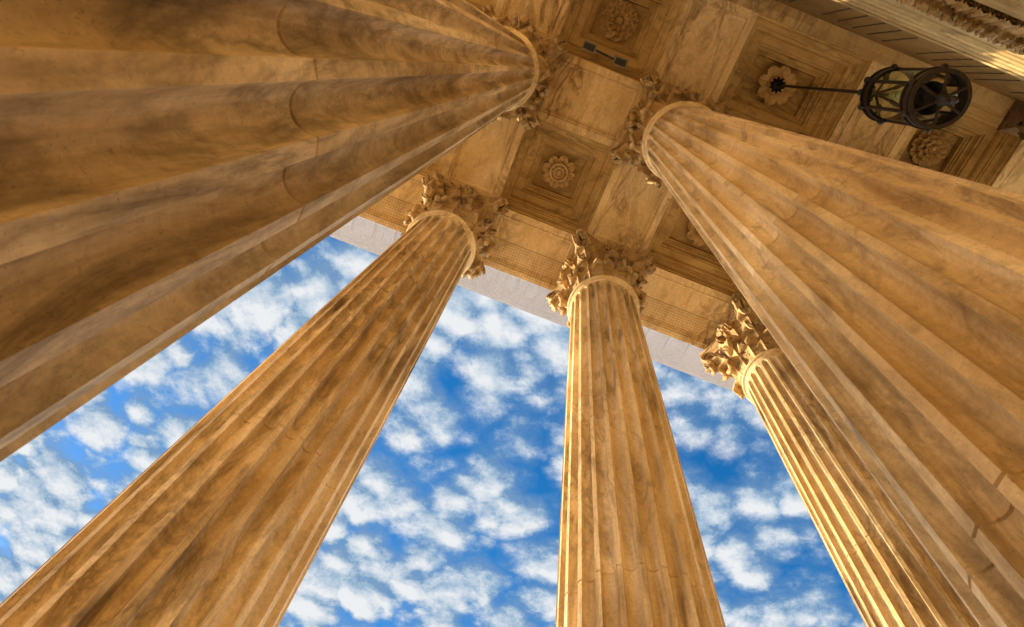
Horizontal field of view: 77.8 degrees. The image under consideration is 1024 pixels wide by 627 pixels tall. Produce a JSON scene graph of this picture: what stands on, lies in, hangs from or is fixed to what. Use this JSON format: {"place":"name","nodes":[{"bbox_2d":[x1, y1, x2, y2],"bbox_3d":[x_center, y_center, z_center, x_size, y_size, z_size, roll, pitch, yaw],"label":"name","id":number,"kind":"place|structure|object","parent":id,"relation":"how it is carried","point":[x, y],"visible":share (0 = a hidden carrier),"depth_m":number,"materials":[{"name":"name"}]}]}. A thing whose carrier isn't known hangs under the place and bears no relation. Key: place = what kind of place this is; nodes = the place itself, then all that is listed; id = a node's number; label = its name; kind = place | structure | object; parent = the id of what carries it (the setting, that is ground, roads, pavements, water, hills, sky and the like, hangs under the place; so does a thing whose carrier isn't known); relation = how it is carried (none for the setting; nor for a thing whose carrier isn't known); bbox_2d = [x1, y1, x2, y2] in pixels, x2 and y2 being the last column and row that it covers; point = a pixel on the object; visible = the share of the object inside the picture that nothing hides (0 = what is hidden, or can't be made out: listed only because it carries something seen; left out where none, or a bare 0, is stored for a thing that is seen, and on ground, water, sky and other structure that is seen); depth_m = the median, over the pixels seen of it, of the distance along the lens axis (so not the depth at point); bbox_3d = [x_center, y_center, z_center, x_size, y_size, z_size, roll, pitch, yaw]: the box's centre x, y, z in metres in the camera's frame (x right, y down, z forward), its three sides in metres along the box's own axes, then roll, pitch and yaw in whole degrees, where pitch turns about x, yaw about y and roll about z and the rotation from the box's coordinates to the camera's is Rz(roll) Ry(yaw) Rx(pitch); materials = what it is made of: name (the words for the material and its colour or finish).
{"place":"outdoors","nodes":[
{"label":"outdoors","id":0,"kind":"place"},
{"bbox_2d":[0,236,865,626],"label":"sky","id":1,"kind":"structure","parent":0,"point":[451,517],"materials":[{"name":"blue"}]},
{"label":"floor","id":2,"kind":"structure","parent":0,"visible":0},
{"bbox_2d":[0,170,508,626],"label":"fluted column","id":3,"kind":"structure","parent":2,"relation":"on","point":[224,511],"depth_m":3.86,"materials":[{"name":"stone"}]},
{"bbox_2d":[0,0,568,461],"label":"fluted column","id":4,"kind":"structure","parent":2,"relation":"on","point":[172,172],"depth_m":0.99,"materials":[{"name":"stone"}]},
{"bbox_2d":[546,227,725,626],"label":"fluted column","id":5,"kind":"structure","parent":2,"relation":"on","point":[632,553],"depth_m":5.34,"materials":[{"name":"stone"}]},
{"bbox_2d":[330,174,734,390],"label":"entablature","id":6,"kind":"structure","parent":5,"relation":"on","point":[557,244],"depth_m":11.99,"materials":[{"name":"stone"}]},
{"bbox_2d":[361,195,414,231],"bbox_3d":[-2.427,-1.950,11.793,1.604,0.009,0.575,21,-68,-3],"label":"bird net","id":7,"kind":"object","parent":6,"relation":"attached to","point":[390,213],"visible":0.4,"depth_m":11.81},
{"bbox_2d":[484,236,563,289],"bbox_3d":[0.223,-0.933,11.917,1.625,0.009,0.575,21,-68,-3],"label":"bird net","id":8,"kind":"object","parent":6,"relation":"attached to","point":[526,263],"visible":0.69,"depth_m":11.91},
{"bbox_2d":[329,217,734,389],"bbox_3d":[0.450,-0.253,13.213,13.804,1.924,1.296,21,-68,-3],"label":"bird net","id":9,"kind":"object","parent":6,"relation":"attached to","point":[510,296],"visible":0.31,"depth_m":13.32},
{"bbox_2d":[641,296,717,347],"bbox_3d":[3.017,0.139,12.049,1.914,0.009,0.575,21,-68,-3],"label":"bird net","id":10,"kind":"object","parent":6,"relation":"attached to","point":[678,322],"visible":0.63,"depth_m":12.05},
{"bbox_2d":[609,71,1023,626],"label":"fluted column","id":11,"kind":"structure","parent":2,"relation":"on","point":[883,296],"depth_m":2.26,"materials":[{"name":"stone"}]},
{"bbox_2d":[419,0,1023,295],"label":"coffered ceiling","id":12,"kind":"structure","parent":11,"relation":"on","point":[557,168],"depth_m":10.93,"materials":[{"name":"stone"}]},
{"bbox_2d":[581,39,628,69],"bbox_3d":[1.537,-4.289,10.499,0.822,0.134,0.178,25,-69,-4],"label":"floodlight","id":13,"kind":"object","parent":12,"relation":"attached to","point":[591,48],"visible":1,"depth_m":10.45,"materials":[{"name":"black metal"}]},
{"bbox_2d":[769,63,971,132],"bbox_3d":[4.369,-3.006,8.538,0.636,5.826,0.624,21,-68,-3],"label":"hanging lantern","id":14,"kind":"object","parent":12,"relation":"hanging from","point":[925,96],"visible":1,"depth_m":6.34,"materials":[{"name":"brown metal"}]},
{"bbox_2d":[699,291,979,626],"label":"fluted column","id":15,"kind":"structure","parent":2,"relation":"on","point":[891,574],"depth_m":7.19,"materials":[{"name":"stone"}]},
{"bbox_2d":[775,0,1023,101],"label":"portico wall","id":16,"kind":"structure","parent":2,"relation":"on","point":[980,42],"depth_m":8.13,"materials":[{"name":"stone"}]},
{"bbox_2d":[996,100,1023,139],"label":"pilaster","id":17,"kind":"object","parent":16,"relation":"attached to","point":[1012,123],"visible":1,"depth_m":10.14,"materials":[{"name":"stone"}]}
]}

